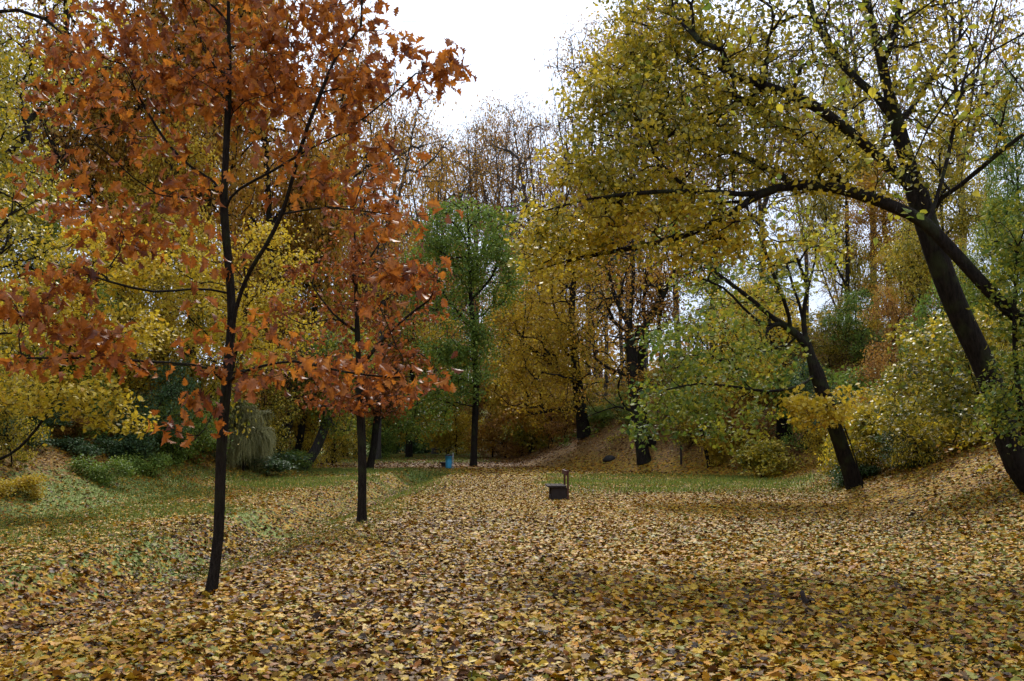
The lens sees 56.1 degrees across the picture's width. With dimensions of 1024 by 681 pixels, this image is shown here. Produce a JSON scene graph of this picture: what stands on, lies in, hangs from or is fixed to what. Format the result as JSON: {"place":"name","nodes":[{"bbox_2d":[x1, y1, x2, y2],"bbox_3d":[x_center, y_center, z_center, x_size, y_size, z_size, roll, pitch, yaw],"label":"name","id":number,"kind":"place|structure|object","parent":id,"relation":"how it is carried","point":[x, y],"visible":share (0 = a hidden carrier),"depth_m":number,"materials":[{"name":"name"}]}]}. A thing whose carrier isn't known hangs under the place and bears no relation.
{"place":"outdoors","nodes":[
{"label":"outdoors","id":0,"kind":"place"},
{"bbox_2d":[0,325,1023,680],"bbox_3d":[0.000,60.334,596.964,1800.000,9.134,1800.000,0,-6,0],"label":"ground","id":1,"kind":"structure","parent":0,"point":[628,463],"depth_m":16.44,"materials":[{"name":"yellow plant"}]},
{"bbox_2d":[0,472,49,499],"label":"shrub","id":2,"kind":"object","parent":1,"relation":"on","point":[25,481],"visible":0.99,"depth_m":21.97,"materials":[{"name":"yellow plant"}]},
{"bbox_2d":[0,364,52,466],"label":"maple sapling","id":3,"kind":"object","parent":1,"relation":"on","point":[5,412],"visible":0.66,"depth_m":23.89,"materials":[{"name":"yellow plant"}]},
{"bbox_2d":[0,12,76,360],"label":"linden tree","id":4,"kind":"object","parent":1,"relation":"on","point":[6,65],"visible":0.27,"depth_m":30.04,"materials":[{"name":"yellow plant"}]},
{"bbox_2d":[0,209,132,402],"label":"linden tree","id":5,"kind":"object","parent":1,"relation":"on","point":[48,224],"visible":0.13,"depth_m":31.22,"materials":[{"name":"yellow plant"}]},
{"bbox_2d":[0,0,140,362],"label":"linden tree","id":6,"kind":"object","parent":1,"relation":"on","point":[24,139],"visible":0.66,"depth_m":15.62,"materials":[{"name":"yellow plant"}]},
{"bbox_2d":[0,0,159,253],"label":"oak tree","id":7,"kind":"object","parent":1,"relation":"on","point":[74,111],"visible":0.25,"depth_m":40.73,"materials":[{"name":"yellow plant"}]},
{"bbox_2d":[49,434,126,459],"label":"shrub","id":8,"kind":"object","parent":1,"relation":"on","point":[77,445],"visible":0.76,"depth_m":28.42,"materials":[{"name":"green plant"}]},
{"bbox_2d":[0,208,179,459],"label":"maple tree","id":9,"kind":"object","parent":1,"relation":"on","point":[73,393],"visible":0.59,"depth_m":22.36,"materials":[{"name":"yellow plant"}]},
{"bbox_2d":[64,451,143,486],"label":"shrub","id":10,"kind":"object","parent":1,"relation":"on","point":[99,473],"visible":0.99,"depth_m":26.41,"materials":[{"name":"green plant"}]},
{"bbox_2d":[5,0,255,299],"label":"beech tree","id":11,"kind":"object","parent":1,"relation":"on","point":[114,153],"visible":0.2,"depth_m":43.33,"materials":[{"name":"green plant"}]},
{"bbox_2d":[112,452,177,478],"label":"shrub","id":12,"kind":"object","parent":1,"relation":"on","point":[157,461],"visible":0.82,"depth_m":30.71,"materials":[{"name":"green plant"}]},
{"bbox_2d":[108,292,187,423],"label":"maple sapling","id":13,"kind":"object","parent":1,"relation":"on","point":[133,385],"visible":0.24,"depth_m":37.17,"materials":[{"name":"yellow plant"}]},
{"bbox_2d":[93,356,207,464],"bbox_3d":[-12.163,2.359,32.305,3.473,3.906,3.575,1,-6,-6],"label":"elder shrub","id":14,"kind":"object","parent":1,"relation":"on","point":[165,394],"visible":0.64,"depth_m":32.28,"materials":[{"name":"green plant"}]},
{"bbox_2d":[79,111,243,411],"bbox_3d":[-14.906,-2.900,40.591,7.389,14.121,7.702,-3,-7,24],"label":"beech tree","id":15,"kind":"object","parent":1,"relation":"on","point":[134,191],"visible":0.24,"depth_m":40.34,"materials":[{"name":"orange plant"}]},
{"bbox_2d":[140,376,219,468],"bbox_3d":[-12.062,3.010,35.035,3.248,3.447,3.124,3,-7,-27],"label":"elder shrub","id":16,"kind":"object","parent":1,"relation":"on","point":[187,450],"visible":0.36,"depth_m":34.88,"materials":[{"name":"green plant"}]},
{"bbox_2d":[98,0,287,369],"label":"beech tree","id":17,"kind":"object","parent":1,"relation":"on","point":[233,162],"visible":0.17,"depth_m":49.44,"materials":[{"name":"orange plant"}]},
{"bbox_2d":[147,273,268,458],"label":"maple sapling","id":18,"kind":"object","parent":1,"relation":"on","point":[213,394],"visible":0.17,"depth_m":39.31,"materials":[{"name":"yellow plant"}]},
{"bbox_2d":[102,210,329,376],"bbox_3d":[-11.086,0.252,36.201,8.162,10.060,6.203,0,-6,0],"label":"maple tree","id":19,"kind":"object","parent":1,"relation":"on","point":[172,317],"visible":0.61,"depth_m":35.90,"materials":[{"name":"yellow plant"}]},
{"bbox_2d":[0,0,476,592],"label":"oak tree","id":20,"kind":"object","parent":1,"relation":"on","point":[248,82],"visible":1,"depth_m":10.10,"materials":[{"name":"orange plant"}]},
{"bbox_2d":[205,400,277,470],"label":"weeping shrub","id":21,"kind":"object","parent":1,"relation":"on","point":[258,442],"visible":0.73,"depth_m":41.20,"materials":[{"name":"green plant"}]},
{"bbox_2d":[226,449,308,473],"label":"shrub","id":22,"kind":"object","parent":1,"relation":"on","point":[272,465],"visible":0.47,"depth_m":42.93,"materials":[{"name":"green plant"}]},
{"bbox_2d":[248,365,302,461],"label":"maple sapling","id":23,"kind":"object","parent":1,"relation":"on","point":[279,407],"visible":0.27,"depth_m":47.19,"materials":[{"name":"green plant"}]},
{"bbox_2d":[189,0,365,429],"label":"beech tree","id":24,"kind":"object","parent":1,"relation":"on","point":[319,233],"visible":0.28,"depth_m":57.52,"materials":[{"name":"yellow plant"}]},
{"bbox_2d":[255,347,331,461],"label":"willow tree","id":25,"kind":"object","parent":1,"relation":"on","point":[288,384],"visible":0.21,"depth_m":49.53,"materials":[{"name":"green plant"}]},
{"bbox_2d":[269,341,338,467],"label":"maple sapling","id":26,"kind":"object","parent":1,"relation":"on","point":[296,423],"visible":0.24,"depth_m":55.62,"materials":[{"name":"green plant"}]},
{"bbox_2d":[235,138,389,455],"bbox_3d":[-12.808,-2.538,60.991,10.590,21.407,10.159,-1,-6,5],"label":"beech tree","id":27,"kind":"object","parent":1,"relation":"on","point":[327,301],"visible":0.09,"depth_m":60.50,"materials":[{"name":"orange plant"}]},
{"bbox_2d":[262,319,378,470],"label":"willow tree","id":28,"kind":"object","parent":1,"relation":"on","point":[326,422],"visible":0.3,"depth_m":51.05,"materials":[{"name":"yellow plant"}]},
{"bbox_2d":[314,391,369,465],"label":"maple sapling","id":29,"kind":"object","parent":1,"relation":"on","point":[351,446],"visible":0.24,"depth_m":65.60,"materials":[{"name":"green plant"}]},
{"bbox_2d":[262,0,427,462],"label":"oak tree","id":30,"kind":"object","parent":1,"relation":"on","point":[361,172],"visible":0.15,"depth_m":74.50,"materials":[{"name":"brown plant"}]},
{"bbox_2d":[265,182,466,522],"bbox_3d":[-2.945,0.089,19.314,4.087,7.097,2.672,0,-6,0],"label":"oak tree","id":31,"kind":"object","parent":1,"relation":"on","point":[338,403],"visible":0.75,"depth_m":19.19,"materials":[{"name":"orange plant"}]},
{"bbox_2d":[308,195,429,458],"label":"oak tree","id":32,"kind":"object","parent":1,"relation":"on","point":[374,307],"visible":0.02,"depth_m":89.60,"materials":[{"name":"brown plant"}]},
{"bbox_2d":[336,342,412,468],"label":"maple tree","id":33,"kind":"object","parent":1,"relation":"on","point":[377,412],"visible":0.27,"depth_m":56.55,"materials":[{"name":"yellow plant"}]},
{"bbox_2d":[365,402,416,458],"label":"elder shrub","id":34,"kind":"object","parent":1,"relation":"on","point":[387,434],"visible":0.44,"depth_m":89.45,"materials":[{"name":"green plant"}]},
{"bbox_2d":[316,45,472,459],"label":"ash tree","id":35,"kind":"object","parent":1,"relation":"on","point":[381,249],"visible":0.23,"depth_m":86.20,"materials":[{"name":"brown plant"}]},
{"bbox_2d":[365,283,468,457],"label":"maple tree","id":36,"kind":"object","parent":1,"relation":"on","point":[409,450],"visible":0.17,"depth_m":94.33,"materials":[{"name":"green plant"}]},
{"bbox_2d":[378,111,506,453],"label":"ash tree","id":37,"kind":"object","parent":1,"relation":"on","point":[450,284],"visible":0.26,"depth_m":120.29,"materials":[{"name":"orange plant"}]},
{"bbox_2d":[415,415,482,453],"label":"shrub","id":38,"kind":"object","parent":1,"relation":"on","point":[433,443],"visible":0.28,"depth_m":107.39,"materials":[{"name":"green plant"}]},
{"bbox_2d":[430,385,482,454],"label":"maple sapling","id":39,"kind":"object","parent":1,"relation":"on","point":[465,425],"visible":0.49,"depth_m":107.45,"materials":[{"name":"green plant"}]},
{"bbox_2d":[387,193,532,465],"bbox_3d":[-3.538,-0.768,63.390,10.134,18.152,9.309,0,-6,0],"label":"locust tree","id":40,"kind":"object","parent":1,"relation":"on","point":[473,279],"visible":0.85,"depth_m":62.48,"materials":[{"name":"green plant"}]},
{"bbox_2d":[415,89,531,420],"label":"ash tree","id":41,"kind":"object","parent":1,"relation":"on","point":[484,138],"visible":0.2,"depth_m":130.20,"materials":[{"name":"orange plant"}]},
{"bbox_2d":[453,359,512,456],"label":"beech sapling","id":42,"kind":"object","parent":1,"relation":"on","point":[481,407],"visible":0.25,"depth_m":95.58,"materials":[{"name":"green plant"}]},
{"bbox_2d":[461,408,530,457],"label":"shrub","id":43,"kind":"object","parent":1,"relation":"on","point":[487,437],"visible":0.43,"depth_m":90.46,"materials":[{"name":"green plant"}]},
{"bbox_2d":[0,448,992,607],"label":"grass","id":44,"kind":"structure","parent":1,"relation":"on","point":[300,480],"depth_m":29.54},
{"bbox_2d":[441,106,551,300],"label":"ash tree","id":45,"kind":"object","parent":1,"relation":"on","point":[497,175],"visible":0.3,"depth_m":125.86,"materials":[{"name":"grey plant"}]},
{"bbox_2d":[11,312,982,466],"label":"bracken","id":46,"kind":"object","parent":1,"relation":"on","point":[551,445],"visible":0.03,"depth_m":53.32,"materials":[{"name":"brown plant"}]},
{"bbox_2d":[0,319,1021,472],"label":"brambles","id":47,"kind":"object","parent":1,"relation":"on","point":[985,468],"visible":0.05,"depth_m":50.84,"materials":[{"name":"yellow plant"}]},
{"bbox_2d":[0,327,1023,680],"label":"fallen leaves","id":48,"kind":"object","parent":1,"relation":"on","point":[34,657],"depth_m":10.69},
{"bbox_2d":[0,312,1023,466],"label":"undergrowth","id":49,"kind":"object","parent":1,"relation":"on","point":[596,431],"visible":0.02,"depth_m":54.76,"materials":[{"name":"green plant"}]},
{"bbox_2d":[136,286,889,448],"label":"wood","id":50,"kind":"object","parent":1,"relation":"on","point":[613,348],"depth_m":165.75,"materials":[{"name":"brown plant"}]},
{"bbox_2d":[467,88,583,292],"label":"ash tree","id":51,"kind":"object","parent":1,"relation":"on","point":[529,132],"visible":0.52,"depth_m":112.59,"materials":[{"name":"brown plant"}]},
{"bbox_2d":[498,419,567,452],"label":"shrub","id":52,"kind":"object","parent":1,"relation":"on","point":[520,432],"visible":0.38,"depth_m":82.73,"materials":[{"name":"green plant"}]},
{"bbox_2d":[477,233,594,439],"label":"beech tree","id":53,"kind":"object","parent":1,"relation":"on","point":[493,394],"visible":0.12,"depth_m":87.58,"materials":[{"name":"yellow plant"}]},
{"bbox_2d":[487,376,599,440],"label":"shrub","id":54,"kind":"object","parent":1,"relation":"on","point":[514,420],"visible":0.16,"depth_m":77.40,"materials":[{"name":"green plant"}]},
{"bbox_2d":[506,278,593,447],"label":"beech tree","id":55,"kind":"object","parent":1,"relation":"on","point":[532,420],"visible":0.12,"depth_m":77.65,"materials":[{"name":"plant"}]},
{"bbox_2d":[543,386,585,441],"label":"beech sapling","id":56,"kind":"object","parent":1,"relation":"on","point":[558,427],"visible":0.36,"depth_m":71.43,"materials":[{"name":"brown plant"}]},
{"bbox_2d":[482,214,650,438],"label":"beech tree","id":57,"kind":"object","parent":1,"relation":"on","point":[558,373],"visible":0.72,"depth_m":65.14,"materials":[{"name":"yellow plant"}]},
{"bbox_2d":[521,0,664,387],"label":"ash tree","id":58,"kind":"object","parent":1,"relation":"on","point":[571,120],"visible":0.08,"depth_m":100.60,"materials":[{"name":"brown plant"}]},
{"bbox_2d":[553,0,699,386],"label":"ash tree","id":59,"kind":"object","parent":1,"relation":"on","point":[608,49],"visible":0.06,"depth_m":93.77,"materials":[{"name":"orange plant"}]},
{"bbox_2d":[552,218,705,464],"bbox_3d":[6.675,-0.104,54.756,8.886,14.231,9.702,0,-6,0],"label":"beech tree","id":60,"kind":"object","parent":1,"relation":"on","point":[630,373],"visible":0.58,"depth_m":53.87,"materials":[{"name":"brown plant"}]},
{"bbox_2d":[606,264,685,446],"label":"maple tree","id":61,"kind":"object","parent":1,"relation":"on","point":[640,357],"visible":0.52,"depth_m":55.65,"materials":[{"name":"orange plant"}]},
{"bbox_2d":[598,2,724,347],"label":"ash tree","id":62,"kind":"object","parent":1,"relation":"on","point":[666,142],"visible":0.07,"depth_m":76.82,"materials":[{"name":"brown plant"}]},
{"bbox_2d":[646,70,782,351],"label":"oak tree","id":63,"kind":"object","parent":1,"relation":"on","point":[719,187],"visible":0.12,"depth_m":71.35,"materials":[{"name":"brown plant"}]},
{"bbox_2d":[661,266,786,415],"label":"linden tree","id":64,"kind":"object","parent":1,"relation":"on","point":[720,282],"visible":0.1,"depth_m":53.86,"materials":[{"name":"green plant"}]},
{"bbox_2d":[694,428,755,467],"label":"shrub","id":65,"kind":"object","parent":1,"relation":"on","point":[713,453],"visible":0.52,"depth_m":47.21,"materials":[{"name":"green plant"}]},
{"bbox_2d":[618,180,864,489],"bbox_3d":[6.520,-0.256,27.476,8.256,9.235,5.279,2,-6,-21],"label":"maple tree","id":66,"kind":"object","parent":1,"relation":"on","point":[843,453],"visible":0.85,"depth_m":26.92,"materials":[{"name":"green plant"}]},
{"bbox_2d":[675,10,817,285],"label":"ash tree","id":67,"kind":"object","parent":1,"relation":"on","point":[767,199],"visible":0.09,"depth_m":68.68,"materials":[{"name":"yellow plant"}]},
{"bbox_2d":[717,392,781,468],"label":"beech sapling","id":68,"kind":"object","parent":1,"relation":"on","point":[733,415],"visible":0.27,"depth_m":45.41,"materials":[{"name":"green plant"}]},
{"bbox_2d":[677,278,826,440],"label":"maple tree","id":69,"kind":"object","parent":1,"relation":"on","point":[781,428],"visible":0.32,"depth_m":46.37,"materials":[{"name":"green plant"}]},
{"bbox_2d":[497,0,1023,325],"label":"maple tree","id":70,"kind":"object","parent":1,"relation":"on","point":[637,49],"visible":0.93,"depth_m":15.71,"materials":[{"name":"yellow plant"}]},
{"bbox_2d":[729,433,808,477],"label":"shrub","id":71,"kind":"object","parent":1,"relation":"on","point":[761,458],"visible":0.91,"depth_m":41.31,"materials":[{"name":"yellow plant"}]},
{"bbox_2d":[728,249,818,354],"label":"linden tree","id":72,"kind":"object","parent":1,"relation":"on","point":[770,282],"visible":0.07,"depth_m":56.45,"materials":[{"name":"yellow plant"}]},
{"bbox_2d":[754,97,840,334],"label":"ash tree","id":73,"kind":"object","parent":1,"relation":"on","point":[806,257],"visible":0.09,"depth_m":72.87,"materials":[{"name":"yellow plant"}]},
{"bbox_2d":[586,0,1023,492],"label":"maple tree","id":74,"kind":"object","parent":1,"relation":"on","point":[965,325],"visible":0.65,"depth_m":16.78,"materials":[{"name":"yellow plant"}]},
{"bbox_2d":[773,359,842,451],"bbox_3d":[13.633,2.914,43.784,3.272,4.430,3.403,4,-7,-31],"label":"elder shrub","id":75,"kind":"object","parent":1,"relation":"on","point":[786,412],"visible":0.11,"depth_m":43.68,"materials":[{"name":"green plant"}]},
{"bbox_2d":[790,381,845,464],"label":"maple sapling","id":76,"kind":"object","parent":1,"relation":"on","point":[814,436],"visible":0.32,"depth_m":39.77,"materials":[{"name":"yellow plant"}]},
{"bbox_2d":[763,356,873,413],"bbox_3d":[14.977,2.510,44.232,6.942,4.106,4.975,2,-6,-20],"label":"shrub","id":77,"kind":"object","parent":1,"relation":"on","point":[840,373],"visible":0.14,"depth_m":43.72,"materials":[{"name":"green plant"}]},
{"bbox_2d":[786,353,862,452],"bbox_3d":[12.731,2.607,38.100,3.336,4.266,3.241,2,-6,-21],"label":"elder shrub","id":78,"kind":"object","parent":1,"relation":"on","point":[810,388],"visible":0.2,"depth_m":38.18,"materials":[{"name":"green plant"}]},
{"bbox_2d":[774,383,878,487],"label":"maple sapling","id":79,"kind":"object","parent":1,"relation":"on","point":[817,403],"visible":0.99,"depth_m":26.52,"materials":[{"name":"yellow plant"}]},
{"bbox_2d":[801,226,862,322],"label":"ash tree","id":80,"kind":"object","parent":1,"relation":"on","point":[833,302],"visible":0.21,"depth_m":85.86,"materials":[{"name":"brown plant"}]},
{"bbox_2d":[796,296,868,366],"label":"maple sapling","id":81,"kind":"object","parent":1,"relation":"on","point":[824,348],"visible":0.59,"depth_m":51.72,"materials":[{"name":"green plant"}]},
{"bbox_2d":[784,37,898,318],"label":"linden tree","id":82,"kind":"object","parent":1,"relation":"on","point":[823,213],"visible":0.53,"depth_m":61.37,"materials":[{"name":"yellow plant"}]},
{"bbox_2d":[814,416,879,482],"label":"shrub","id":83,"kind":"object","parent":1,"relation":"on","point":[830,456],"visible":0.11,"depth_m":31.29,"materials":[{"name":"yellow plant"}]},
{"bbox_2d":[678,0,1023,245],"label":"hornbeam tree","id":84,"kind":"object","parent":1,"relation":"on","point":[962,116],"visible":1,"depth_m":6.25,"materials":[{"name":"yellow plant"}]},
{"bbox_2d":[816,285,889,364],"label":"elder shrub","id":85,"kind":"object","parent":1,"relation":"on","point":[859,338],"visible":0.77,"depth_m":49.89,"materials":[{"name":"green plant"}]},
{"bbox_2d":[823,460,884,486],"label":"shrub","id":86,"kind":"object","parent":1,"relation":"on","point":[871,469],"visible":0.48,"depth_m":29.21,"materials":[{"name":"green plant"}]},
{"bbox_2d":[770,0,940,326],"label":"ash tree","id":87,"kind":"object","parent":1,"relation":"on","point":[852,35],"visible":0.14,"depth_m":66.86,"materials":[{"name":"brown plant"}]},
{"bbox_2d":[837,383,900,472],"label":"maple sapling","id":88,"kind":"object","parent":1,"relation":"on","point":[872,458],"visible":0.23,"depth_m":29.40,"materials":[{"name":"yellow plant"}]},
{"bbox_2d":[825,400,924,477],"bbox_3d":[11.495,2.888,29.038,3.750,2.629,3.108,-1,-6,12],"label":"shrub","id":89,"kind":"object","parent":1,"relation":"on","point":[869,431],"visible":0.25,"depth_m":28.99,"materials":[{"name":"green plant"}]},
{"bbox_2d":[852,342,915,450],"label":"beech sapling","id":90,"kind":"object","parent":1,"relation":"on","point":[878,366],"visible":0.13,"depth_m":33.89,"materials":[{"name":"green plant"}]},
{"bbox_2d":[828,152,945,331],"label":"beech tree","id":91,"kind":"object","parent":1,"relation":"on","point":[869,214],"visible":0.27,"depth_m":52.73,"materials":[{"name":"orange plant"}]},
{"bbox_2d":[847,277,937,390],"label":"beech sapling","id":92,"kind":"object","parent":1,"relation":"on","point":[889,311],"visible":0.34,"depth_m":42.09,"materials":[{"name":"brown plant"}]},
{"bbox_2d":[855,236,940,349],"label":"beech tree","id":93,"kind":"object","parent":1,"relation":"on","point":[876,323],"visible":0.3,"depth_m":46.31,"materials":[{"name":"green plant"}]},
{"bbox_2d":[869,423,943,468],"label":"elder shrub","id":94,"kind":"object","parent":1,"relation":"on","point":[888,454],"visible":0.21,"depth_m":26.78,"materials":[{"name":"green plant"}]},
{"bbox_2d":[869,356,956,473],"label":"maple sapling","id":95,"kind":"object","parent":1,"relation":"on","point":[897,456],"visible":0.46,"depth_m":25.98,"materials":[{"name":"yellow plant"}]},
{"bbox_2d":[879,367,983,458],"bbox_3d":[12.104,2.011,26.786,2.894,2.992,3.491,2,-6,-22],"label":"shrub","id":96,"kind":"object","parent":1,"relation":"on","point":[958,401],"visible":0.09,"depth_m":25.80,"materials":[{"name":"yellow plant"}]},
{"bbox_2d":[845,0,1023,280],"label":"ash tree","id":97,"kind":"object","parent":1,"relation":"on","point":[979,3],"visible":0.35,"depth_m":60.35,"materials":[{"name":"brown plant"}]},
{"bbox_2d":[870,112,1005,353],"bbox_3d":[19.409,-4.341,42.897,5.010,12.507,6.550,3,-7,-27],"label":"linden tree","id":98,"kind":"object","parent":1,"relation":"on","point":[960,221],"visible":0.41,"depth_m":42.81,"materials":[{"name":"yellow plant"}]},
{"bbox_2d":[859,289,1023,472],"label":"maple sapling","id":99,"kind":"object","parent":1,"relation":"on","point":[952,344],"visible":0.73,"depth_m":19.71,"materials":[{"name":"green plant"}]},
{"bbox_2d":[891,280,995,396],"bbox_3d":[13.299,0.446,29.196,3.140,5.109,3.020,-5,-8,41],"label":"elder shrub","id":100,"kind":"object","parent":1,"relation":"on","point":[920,313],"visible":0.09,"depth_m":29.20,"materials":[{"name":"green plant"}]},
{"bbox_2d":[925,203,1023,357],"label":"linden tree","id":101,"kind":"object","parent":1,"relation":"on","point":[968,283],"visible":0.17,"depth_m":30.13,"materials":[{"name":"green plant"}]},
{"bbox_2d":[966,184,1023,453],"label":"hazel shrub","id":102,"kind":"object","parent":1,"relation":"on","point":[1014,328],"visible":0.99,"depth_m":15.14,"materials":[{"name":"green plant"}]},
{"bbox_2d":[969,61,1023,348],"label":"acacia tree","id":103,"kind":"object","parent":1,"relation":"on","point":[998,164],"visible":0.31,"depth_m":34.97,"materials":[{"name":"green plant"}]},
{"bbox_2d":[0,0,1023,384],"label":"sky","id":104,"kind":"structure","parent":0,"point":[509,25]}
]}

